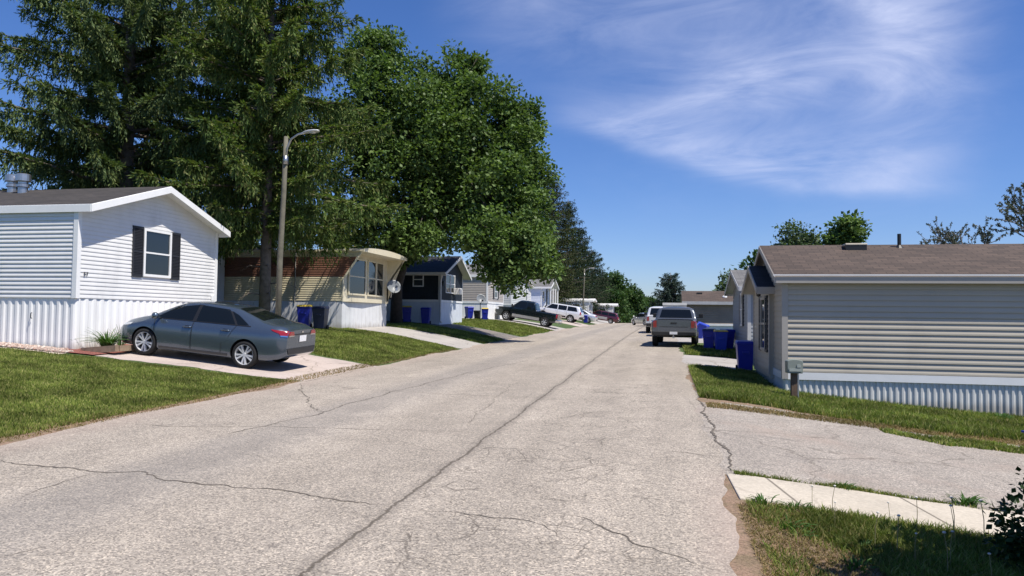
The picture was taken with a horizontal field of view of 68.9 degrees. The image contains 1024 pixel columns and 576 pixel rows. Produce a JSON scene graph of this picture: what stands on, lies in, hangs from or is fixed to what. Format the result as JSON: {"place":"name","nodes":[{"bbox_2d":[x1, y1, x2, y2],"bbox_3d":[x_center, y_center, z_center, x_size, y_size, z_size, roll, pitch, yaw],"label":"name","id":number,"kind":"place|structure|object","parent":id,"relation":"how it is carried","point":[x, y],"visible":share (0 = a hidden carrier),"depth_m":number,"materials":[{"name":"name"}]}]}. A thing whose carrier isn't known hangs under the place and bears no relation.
{"place":"outdoors","nodes":[
{"label":"outdoors","id":0,"kind":"place"},
{"bbox_2d":[74,348,375,380],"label":"driveway","id":1,"kind":"structure","parent":0,"point":[301,365],"depth_m":18.21,"materials":[{"name":"concrete"}]},
{"bbox_2d":[120,301,315,367],"bbox_3d":[-7.382,1.053,18.678,4.660,1.432,2.150,6,1,12],"label":"parked car","id":2,"kind":"object","parent":1,"relation":"on","point":[245,336],"visible":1,"depth_m":17.87,"materials":[{"name":"grey paint"}]},
{"bbox_2d":[0,348,456,442],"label":"curb","id":3,"kind":"structure","parent":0,"point":[252,389],"depth_m":14.02,"materials":[{"name":"concrete"}]},
{"bbox_2d":[0,323,739,575],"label":"road","id":4,"kind":"structure","parent":0,"point":[590,450],"depth_m":7.41,"materials":[{"name":"asphalt"}]},
{"bbox_2d":[592,310,619,323],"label":"station wagon","id":5,"kind":"object","parent":4,"relation":"on","point":[610,317],"visible":0.66,"depth_m":101.59,"materials":[{"name":"red paint"}]},
{"bbox_2d":[631,313,645,325],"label":"parked car","id":6,"kind":"object","parent":4,"relation":"on","point":[639,318],"visible":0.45,"depth_m":84.34,"materials":[{"name":"silver metal"}]},
{"bbox_2d":[644,306,662,332],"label":"pickup truck","id":7,"kind":"object","parent":4,"relation":"on","point":[649,314],"visible":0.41,"depth_m":52.18,"materials":[{"name":"white paint"}]},
{"bbox_2d":[663,303,686,306],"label":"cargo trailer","id":8,"kind":"object","parent":4,"relation":"on","point":[674,304],"visible":0.01,"depth_m":43.86,"materials":[{"name":"metal"}]},
{"bbox_2d":[651,307,702,345],"bbox_3d":[7.585,1.729,34.429,2.340,1.746,5.928,0,-1,15],"label":"pickup truck","id":9,"kind":"object","parent":4,"relation":"on","point":[674,322],"visible":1,"depth_m":32.03,"materials":[{"name":"silver paint"}]},
{"bbox_2d":[352,326,480,348],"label":"driveway","id":10,"kind":"structure","parent":0,"point":[444,340],"depth_m":31.53,"materials":[{"name":"grey concrete"}]},
{"bbox_2d":[386,322,502,342],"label":"lawn grass","id":11,"kind":"structure","parent":0,"point":[466,335],"depth_m":35.34,"materials":[{"name":"plant"}]},
{"bbox_2d":[427,324,518,339],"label":"driveway","id":12,"kind":"structure","parent":0,"point":[504,336],"depth_m":40.13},
{"bbox_2d":[452,318,552,335],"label":"lawn grass","id":13,"kind":"structure","parent":0,"point":[509,327],"depth_m":47.20,"materials":[{"name":"plant"}]},
{"bbox_2d":[0,318,1023,575],"bbox_3d":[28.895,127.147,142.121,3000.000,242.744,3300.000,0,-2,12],"label":"ground","id":14,"kind":"structure","parent":0,"point":[566,326],"depth_m":29.59,"materials":[{"name":"plant"}]},
{"bbox_2d":[0,341,72,352],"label":"gravel","id":15,"kind":"structure","parent":14,"relation":"on","point":[32,347],"depth_m":17.65,"materials":[{"name":"gravel"}]},
{"bbox_2d":[34,158,137,189],"bbox_3d":[-18.615,-2.479,34.332,6.961,8.633,8.080,0,-2,12],"label":"broadleaf tree","id":16,"kind":"object","parent":14,"relation":"on","point":[134,184],"visible":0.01,"depth_m":32.65,"materials":[{"name":"green plant"}]},
{"bbox_2d":[64,344,135,354],"bbox_3d":[-10.102,1.501,18.542,1.333,0.181,2.380,0,-2,12],"label":"mulch bed","id":17,"kind":"object","parent":14,"relation":"on","point":[83,352],"visible":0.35,"depth_m":17.76,"materials":[{"name":"red wood"}]},
{"bbox_2d":[70,329,129,345],"bbox_3d":[-10.003,1.235,18.331,1.520,0.580,1.615,0,-2,12],"label":"daylily plant","id":18,"kind":"object","parent":17,"relation":"on","point":[107,340],"visible":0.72,"depth_m":18.21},
{"bbox_2d":[81,345,134,352],"bbox_3d":[-9.760,1.493,18.329,0.980,0.150,1.060,-5,-3,11],"label":"garden edging","id":19,"kind":"object","parent":14,"relation":"on","point":[111,348],"visible":0.71,"depth_m":17.83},
{"bbox_2d":[0,173,230,348],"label":"mobile home","id":20,"kind":"object","parent":14,"relation":"on","point":[78,264],"visible":0.91,"depth_m":18.97,"materials":[{"name":"white plastic"}]},
{"bbox_2d":[143,228,171,277],"bbox_3d":[-9.940,-0.957,20.924,0.065,1.320,1.150,0,-2,12],"label":"window","id":21,"kind":"structure","parent":20,"relation":"in","point":[157,257],"depth_m":20.93,"materials":[{"name":"white plastic"}]},
{"bbox_2d":[0,347,286,437],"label":"lawn grass","id":22,"kind":"structure","parent":14,"relation":"on","point":[30,371],"depth_m":13.47,"materials":[{"name":"plant"}]},
{"bbox_2d":[0,0,289,263],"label":"spruce tree","id":23,"kind":"object","parent":14,"relation":"on","point":[111,150],"visible":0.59,"depth_m":27.11,"materials":[{"name":"green plant"}]},
{"bbox_2d":[0,380,299,445],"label":"bare earth","id":24,"kind":"structure","parent":14,"relation":"on","point":[22,438],"depth_m":10.57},
{"bbox_2d":[217,251,224,301],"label":"entry shed","id":25,"kind":"structure","parent":14,"relation":"on","point":[220,280],"depth_m":30.07,"materials":[{"name":"beige paint"}]},
{"bbox_2d":[154,1,341,266],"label":"spruce tree","id":26,"kind":"object","parent":14,"relation":"on","point":[275,145],"visible":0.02,"depth_m":30.76,"materials":[{"name":"green plant"}]},
{"bbox_2d":[126,0,411,310],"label":"spruce tree","id":27,"kind":"object","parent":14,"relation":"on","point":[275,69],"visible":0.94,"depth_m":25.87,"materials":[{"name":"green plant"}]},
{"bbox_2d":[275,129,319,315],"bbox_3d":[-6.403,-1.302,22.299,1.516,6.811,0.289,0,-2,27],"label":"street lamp","id":28,"kind":"object","parent":14,"relation":"on","point":[278,305],"visible":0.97,"depth_m":22.50,"materials":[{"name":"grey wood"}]},
{"bbox_2d":[296,305,312,327],"bbox_3d":[-7.873,1.078,28.386,0.510,0.893,0.694,1,-2,-3],"label":"wheeled bin","id":29,"kind":"object","parent":14,"relation":"on","point":[304,313],"visible":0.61,"depth_m":28.11,"materials":[{"name":"blue plastic"}]},
{"bbox_2d":[224,248,406,327],"bbox_3d":[-13.633,0.280,33.242,17.030,3.785,4.960,0,-2,12],"label":"trailer home","id":30,"kind":"object","parent":14,"relation":"on","point":[352,291],"visible":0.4,"depth_m":30.10,"materials":[{"name":"beige metal"}]},
{"bbox_2d":[348,259,366,295],"bbox_3d":[-6.318,-0.455,30.502,0.065,1.500,1.640,0,-2,12],"label":"window","id":31,"kind":"structure","parent":30,"relation":"in","point":[357,274],"depth_m":30.60,"materials":[{"name":"glass"}]},
{"bbox_2d":[367,260,376,296],"bbox_3d":[-6.019,-0.402,32.043,0.065,1.520,1.000,0,-2,9],"label":"window","id":32,"kind":"structure","parent":30,"relation":"in","point":[371,265],"depth_m":32.01,"materials":[{"name":"beige paint"}]},
{"bbox_2d":[376,262,383,296],"bbox_3d":[-5.858,-0.362,33.039,0.065,1.520,0.940,0,-2,9],"label":"window","id":33,"kind":"structure","parent":30,"relation":"in","point":[380,266],"depth_m":33.13,"materials":[{"name":"beige paint"}]},
{"bbox_2d":[387,280,400,297],"bbox_3d":[-5.286,0.029,33.431,0.562,0.798,0.713,0,-2,11],"label":"satellite dish","id":34,"kind":"object","parent":30,"relation":"attached to","point":[393,286],"visible":1,"depth_m":33.46,"materials":[{"name":"grey paint"}]},
{"bbox_2d":[312,306,329,328],"bbox_3d":[-7.205,1.126,28.144,0.510,0.893,0.694,1,-2,4],"label":"wheeled bin","id":35,"kind":"object","parent":14,"relation":"on","point":[320,316],"visible":0.95,"depth_m":27.87,"materials":[{"name":"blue plastic"}]},
{"bbox_2d":[312,327,454,364],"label":"lawn grass","id":36,"kind":"structure","parent":14,"relation":"on","point":[329,341],"depth_m":25.16,"materials":[{"name":"plant"}]},
{"bbox_2d":[402,306,411,321],"bbox_3d":[-5.567,1.385,39.546,0.509,0.893,0.694,1,-2,-8],"label":"wheeled bin","id":37,"kind":"object","parent":14,"relation":"on","point":[407,313],"visible":0.89,"depth_m":39.27,"materials":[{"name":"blue plastic"}]},
{"bbox_2d":[420,307,430,323],"bbox_3d":[-4.553,1.464,39.488,0.510,0.893,0.695,1,-2,2],"label":"wheeled bin","id":38,"kind":"object","parent":14,"relation":"on","point":[425,314],"visible":0.97,"depth_m":39.22,"materials":[{"name":"blue plastic"}]},
{"bbox_2d":[386,256,471,324],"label":"mobile home","id":39,"kind":"object","parent":14,"relation":"on","point":[434,283],"visible":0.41,"depth_m":40.79,"materials":[{"name":"blue"}]},
{"bbox_2d":[413,276,423,286],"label":"window","id":40,"kind":"structure","parent":39,"relation":"in","point":[418,281],"depth_m":40.64,"materials":[{"name":"white glass"}]},
{"bbox_2d":[445,274,454,293],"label":"window","id":41,"kind":"structure","parent":39,"relation":"in","point":[450,279],"depth_m":42.17,"materials":[{"name":"white glass"}]},
{"bbox_2d":[454,288,461,294],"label":"air conditioner","id":42,"kind":"object","parent":39,"relation":"attached to","point":[457,291],"visible":1,"depth_m":42.71,"materials":[{"name":"white plastic"}]},
{"bbox_2d":[301,18,565,322],"bbox_3d":[-3.820,-5.573,37.220,13.678,15.563,10.359,0,-2,12],"label":"maple tree","id":43,"kind":"object","parent":14,"relation":"on","point":[460,173],"visible":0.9,"depth_m":34.75,"materials":[{"name":"green plant"}]},
{"bbox_2d":[464,307,473,318],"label":"wheeled bin","id":44,"kind":"object","parent":14,"relation":"on","point":[469,312],"visible":0.91,"depth_m":53.91,"materials":[{"name":"blue plastic"}]},
{"bbox_2d":[476,294,485,319],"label":"satellite dish","id":45,"kind":"object","parent":14,"relation":"on","point":[480,298],"visible":0.98,"depth_m":50.06,"materials":[{"name":"grey paint"}]},
{"bbox_2d":[462,264,503,318],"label":"mobile home","id":46,"kind":"object","parent":14,"relation":"on","point":[473,288],"visible":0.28,"depth_m":55.65,"materials":[{"name":"beige plastic"}]},
{"bbox_2d":[481,308,488,318],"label":"wheeled bin","id":47,"kind":"object","parent":14,"relation":"on","point":[484,313],"visible":0.81,"depth_m":53.32,"materials":[{"name":"blue plastic"}]},
{"bbox_2d":[503,278,533,318],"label":"mobile home","id":48,"kind":"object","parent":14,"relation":"on","point":[509,301],"visible":0.14,"depth_m":66.50,"materials":[{"name":"grey"}]},
{"bbox_2d":[530,279,558,306],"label":"mobile home","id":49,"kind":"object","parent":14,"relation":"on","point":[540,293],"visible":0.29,"depth_m":79.95,"materials":[{"name":"white"}]},
{"bbox_2d":[523,183,565,304],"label":"spruce tree","id":50,"kind":"object","parent":14,"relation":"on","point":[558,260],"visible":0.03,"depth_m":87.96,"materials":[{"name":"green plant"}]},
{"bbox_2d":[521,171,588,309],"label":"spruce tree","id":51,"kind":"object","parent":14,"relation":"on","point":[565,241],"visible":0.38,"depth_m":91.50,"materials":[{"name":"green plant"}]},
{"bbox_2d":[549,199,600,305],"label":"spruce tree","id":52,"kind":"object","parent":14,"relation":"on","point":[579,233],"visible":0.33,"depth_m":97.27,"materials":[{"name":"green plant"}]},
{"bbox_2d":[561,298,596,312],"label":"trailer home","id":53,"kind":"object","parent":14,"relation":"on","point":[588,304],"visible":0.35,"depth_m":92.34,"materials":[{"name":"white metal"}]},
{"bbox_2d":[563,310,597,322],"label":"parked car","id":54,"kind":"object","parent":14,"relation":"on","point":[592,317],"visible":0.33,"depth_m":85.08,"materials":[{"name":"white paint"}]},
{"bbox_2d":[582,268,592,320],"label":"street lamp","id":55,"kind":"object","parent":14,"relation":"on","point":[583,289],"visible":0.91,"depth_m":89.61,"materials":[{"name":"metal"}]},
{"bbox_2d":[566,227,609,312],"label":"spruce tree","id":56,"kind":"object","parent":14,"relation":"on","point":[596,305],"visible":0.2,"depth_m":103.80,"materials":[{"name":"green plant"}]},
{"bbox_2d":[586,251,619,312],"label":"spruce tree","id":57,"kind":"object","parent":14,"relation":"on","point":[601,287],"visible":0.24,"depth_m":111.71,"materials":[{"name":"green plant"}]},
{"bbox_2d":[592,303,618,322],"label":"trailer home","id":58,"kind":"object","parent":14,"relation":"on","point":[612,307],"visible":0.23,"depth_m":108.56,"materials":[{"name":"grey"}]},
{"bbox_2d":[596,271,616,289],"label":"spruce tree","id":59,"kind":"object","parent":14,"relation":"on","point":[613,285],"visible":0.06,"depth_m":120.32,"materials":[{"name":"green plant"}]},
{"bbox_2d":[593,269,634,322],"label":"broadleaf tree","id":60,"kind":"object","parent":14,"relation":"on","point":[618,279],"visible":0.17,"depth_m":123.40,"materials":[{"name":"plant"}]},
{"bbox_2d":[601,286,627,322],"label":"broadleaf tree","id":61,"kind":"object","parent":14,"relation":"on","point":[618,298],"visible":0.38,"depth_m":116.08,"materials":[{"name":"plant"}]},
{"bbox_2d":[621,283,645,322],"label":"broadleaf tree","id":62,"kind":"object","parent":14,"relation":"on","point":[636,300],"visible":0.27,"depth_m":137.24,"materials":[{"name":"plant"}]},
{"bbox_2d":[634,299,649,315],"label":"broadleaf tree","id":63,"kind":"object","parent":14,"relation":"on","point":[641,310],"visible":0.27,"depth_m":145.94,"materials":[{"name":"plant"}]},
{"bbox_2d":[644,273,686,324],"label":"spruce tree","id":64,"kind":"object","parent":14,"relation":"on","point":[672,289],"visible":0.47,"depth_m":71.95,"materials":[{"name":"green plant"}]},
{"bbox_2d":[681,291,732,329],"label":"mobile home","id":65,"kind":"object","parent":14,"relation":"on","point":[715,308],"visible":0.12,"depth_m":48.36,"materials":[{"name":"grey"}]},
{"bbox_2d":[702,328,714,348],"bbox_3d":[8.097,2.105,30.663,0.510,0.893,0.695,0,-2,20],"label":"wheeled bin","id":66,"kind":"object","parent":14,"relation":"on","point":[708,337],"visible":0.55,"depth_m":30.40,"materials":[{"name":"blue plastic"}]},
{"bbox_2d":[713,329,727,349],"bbox_3d":[8.321,2.107,29.800,0.509,0.893,0.694,0,-2,8],"label":"wheeled bin","id":67,"kind":"object","parent":14,"relation":"on","point":[720,339],"visible":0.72,"depth_m":29.52,"materials":[{"name":"blue plastic"}]},
{"bbox_2d":[712,268,734,290],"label":"broadleaf tree","id":68,"kind":"object","parent":14,"relation":"on","point":[724,278],"visible":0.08,"depth_m":74.98,"materials":[{"name":"green plant"}]},
{"bbox_2d":[720,329,734,348],"bbox_3d":[8.934,2.144,31.000,0.510,0.893,0.695,1,-2,2],"label":"wheeled bin","id":69,"kind":"object","parent":14,"relation":"on","point":[730,338],"visible":0.47,"depth_m":30.72,"materials":[{"name":"blue plastic"}]},
{"bbox_2d":[724,270,752,347],"bbox_3d":[16.095,1.185,27.385,15.568,3.720,6.404,0,-2,12],"label":"mobile home","id":70,"kind":"object","parent":14,"relation":"on","point":[743,316],"visible":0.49,"depth_m":28.16,"materials":[{"name":"white"}]},
{"bbox_2d":[740,293,741,325],"bbox_3d":[8.657,0.810,28.146,0.065,1.250,0.850,0,-2,12],"label":"window","id":71,"kind":"structure","parent":70,"relation":"in","point":[740,293],"depth_m":28.25,"materials":[{"name":"white glass"}]},
{"bbox_2d":[687,363,800,404],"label":"verge grass","id":72,"kind":"structure","parent":14,"relation":"on","point":[721,374],"depth_m":16.63,"materials":[{"name":"plant"}]},
{"bbox_2d":[732,249,757,269],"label":"broadleaf tree","id":73,"kind":"object","parent":14,"relation":"on","point":[743,263],"visible":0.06,"depth_m":59.58,"materials":[{"name":"plant"}]},
{"bbox_2d":[785,359,802,397],"bbox_3d":[5.766,2.028,15.262,0.310,1.144,0.237,0,-2,7],"label":"utility pedestal","id":74,"kind":"object","parent":14,"relation":"on","point":[794,368],"visible":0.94,"depth_m":15.22,"materials":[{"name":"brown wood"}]},
{"bbox_2d":[770,218,825,244],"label":"broadleaf tree","id":75,"kind":"object","parent":14,"relation":"on","point":[801,236],"visible":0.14,"depth_m":62.09,"materials":[{"name":"green plant"}]},
{"bbox_2d":[722,474,929,575],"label":"bare earth","id":76,"kind":"structure","parent":14,"relation":"on","point":[744,562],"depth_m":5.40,"materials":[{"name":"soil"}]},
{"bbox_2d":[748,493,783,504],"bbox_3d":[2.233,1.863,6.607,0.296,0.092,0.386,0,-2,12],"label":"broadleaf weed","id":77,"kind":"object","parent":76,"relation":"on","point":[760,497],"visible":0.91,"depth_m":6.62,"materials":[{"name":"green plant"}]},
{"bbox_2d":[770,515,815,529],"bbox_3d":[2.200,1.864,5.919,0.315,0.079,0.358,2,-3,-32],"label":"broadleaf weed","id":78,"kind":"object","parent":76,"relation":"on","point":[789,524],"visible":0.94,"depth_m":5.89,"materials":[{"name":"green plant"}]},
{"bbox_2d":[774,499,814,511],"bbox_3d":[2.427,1.881,6.471,0.348,0.092,0.286,1,-2,-18],"label":"broadleaf weed","id":79,"kind":"object","parent":76,"relation":"on","point":[795,506],"visible":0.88,"depth_m":6.48,"materials":[{"name":"green plant"}]},
{"bbox_2d":[777,527,817,539],"bbox_3d":[2.222,1.870,5.750,0.305,0.068,0.243,-1,-3,38],"label":"broadleaf weed","id":80,"kind":"object","parent":76,"relation":"on","point":[804,533],"visible":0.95,"depth_m":5.69,"materials":[{"name":"green plant"}]},
{"bbox_2d":[829,551,878,573],"bbox_3d":[2.354,1.873,5.100,0.284,0.082,0.320,-1,-3,44],"label":"broadleaf weed","id":81,"kind":"object","parent":76,"relation":"on","point":[859,563],"visible":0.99,"depth_m":5.09,"materials":[{"name":"green plant"}]},
{"bbox_2d":[731,496,1019,575],"bbox_3d":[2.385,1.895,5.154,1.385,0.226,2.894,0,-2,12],"label":"verge grass","id":82,"kind":"structure","parent":76,"relation":"on","point":[789,514],"depth_m":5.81,"materials":[{"name":"plant"}]},
{"bbox_2d":[816,209,872,244],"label":"broadleaf tree","id":83,"kind":"object","parent":14,"relation":"on","point":[849,228],"visible":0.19,"depth_m":57.66,"materials":[{"name":"plant"}]},
{"bbox_2d":[701,379,1023,441],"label":"verge grass","id":84,"kind":"structure","parent":14,"relation":"on","point":[963,422],"depth_m":13.88,"materials":[{"name":"plant"}]},
{"bbox_2d":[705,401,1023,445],"bbox_3d":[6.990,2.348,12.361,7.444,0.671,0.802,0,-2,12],"label":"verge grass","id":85,"kind":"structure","parent":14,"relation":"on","point":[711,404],"depth_m":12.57,"materials":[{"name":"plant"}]},
{"bbox_2d":[729,468,1003,512],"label":"verge grass","id":86,"kind":"structure","parent":14,"relation":"on","point":[758,474],"depth_m":7.48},
{"bbox_2d":[741,234,1023,416],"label":"mobile home","id":87,"kind":"object","parent":14,"relation":"on","point":[938,325],"visible":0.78,"depth_m":16.20,"materials":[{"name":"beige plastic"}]},
{"bbox_2d":[760,296,764,350],"bbox_3d":[6.422,0.910,19.074,0.065,1.360,0.900,0,-2,12],"label":"window","id":88,"kind":"structure","parent":87,"relation":"in","point":[762,299],"depth_m":19.22,"materials":[{"name":"white glass"}]},
{"bbox_2d":[916,216,1008,243],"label":"budding tree","id":89,"kind":"object","parent":14,"relation":"on","point":[949,236],"visible":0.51,"depth_m":42.34,"materials":[{"name":"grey plant"}]},
{"bbox_2d":[986,412,1014,419],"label":"broadleaf weed","id":90,"kind":"object","parent":14,"relation":"on","point":[1003,415],"visible":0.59,"depth_m":15.03,"materials":[{"name":"green plant"}]},
{"bbox_2d":[982,466,1023,573],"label":"leafy shrub","id":91,"kind":"object","parent":14,"relation":"on","point":[1012,538],"visible":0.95,"depth_m":5.63,"materials":[{"name":"green plant"}]},
{"bbox_2d":[985,182,1023,236],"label":"budding tree","id":92,"kind":"object","parent":14,"relation":"on","point":[1013,209],"visible":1,"depth_m":41.12,"materials":[{"name":"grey plant"}]},
{"bbox_2d":[0,0,1023,299],"label":"sky","id":93,"kind":"structure","parent":0,"point":[683,131],"materials":[{"name":"blue"}]},
{"bbox_2d":[495,319,564,330],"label":"driveway","id":94,"kind":"structure","parent":0,"point":[555,328],"depth_m":57.82,"materials":[{"name":"grey concrete"}]},
{"bbox_2d":[495,300,561,326],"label":"pickup truck","id":95,"kind":"object","parent":94,"relation":"on","point":[526,310],"visible":0.99,"depth_m":57.12,"materials":[{"name":"green paint"}]},
{"bbox_2d":[562,320,587,326],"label":"driveway","id":96,"kind":"structure","parent":0,"point":[573,323],"depth_m":75.15,"materials":[{"name":"concrete"}]},
{"bbox_2d":[540,303,584,321],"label":"parked suv","id":97,"kind":"object","parent":96,"relation":"on","point":[570,313],"visible":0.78,"depth_m":76.05,"materials":[{"name":"white paint"}]},
{"bbox_2d":[676,337,702,342],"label":"driveway","id":98,"kind":"structure","parent":0,"point":[685,340],"depth_m":38.89,"materials":[{"name":"grey concrete"}]},
{"bbox_2d":[698,322,709,338],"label":"wheeled bin","id":99,"kind":"object","parent":98,"relation":"on","point":[702,325],"visible":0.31,"depth_m":41.01,"materials":[{"name":"blue plastic"}]},
{"bbox_2d":[685,366,720,402],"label":"bare earth","id":100,"kind":"structure","parent":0,"point":[689,377],"depth_m":14.04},
{"bbox_2d":[682,344,736,358],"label":"verge grass","id":101,"kind":"structure","parent":0,"point":[696,350],"depth_m":27.88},
{"bbox_2d":[681,355,748,370],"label":"driveway","id":102,"kind":"structure","parent":0,"point":[731,363],"depth_m":24.42,"materials":[{"name":"grey concrete"}]},
{"bbox_2d":[735,340,752,370],"bbox_3d":[6.719,1.962,21.552,0.510,0.893,0.694,0,-2,12],"label":"wheeled bin","id":103,"kind":"object","parent":102,"relation":"on","point":[744,352],"visible":0.84,"depth_m":21.28,"materials":[{"name":"blue plastic"}]},
{"bbox_2d":[720,400,994,439],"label":"bare earth","id":104,"kind":"structure","parent":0,"point":[734,402],"depth_m":13.64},
{"bbox_2d":[694,402,1023,515],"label":"driveway","id":105,"kind":"structure","parent":0,"point":[812,451],"depth_m":9.45,"materials":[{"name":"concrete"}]},
{"bbox_2d":[830,480,856,489],"bbox_3d":[3.338,1.978,7.519,0.260,0.080,0.293,-1,-3,39],"label":"broadleaf weed","id":106,"kind":"object","parent":105,"relation":"on","point":[845,484],"visible":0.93,"depth_m":7.52,"materials":[{"name":"green plant"}]},
{"bbox_2d":[943,491,991,506],"bbox_3d":[4.470,2.081,7.358,0.440,0.114,0.343,0,-2,21],"label":"broadleaf weed","id":107,"kind":"object","parent":105,"relation":"on","point":[971,501],"visible":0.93,"depth_m":7.36,"materials":[{"name":"green plant"}]},
{"bbox_2d":[727,474,1023,535],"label":"footpath","id":108,"kind":"structure","parent":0,"point":[744,486],"depth_m":6.97,"materials":[{"name":"concrete"}]},
{"bbox_2d":[796,502,1023,575],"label":"verge grass","id":109,"kind":"structure","parent":0,"point":[967,546],"depth_m":5.65,"materials":[{"name":"plant"}]},
{"bbox_2d":[879,426,1023,453],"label":"verge grass","id":110,"kind":"structure","parent":0,"point":[968,443],"depth_m":11.48,"materials":[{"name":"plant"}]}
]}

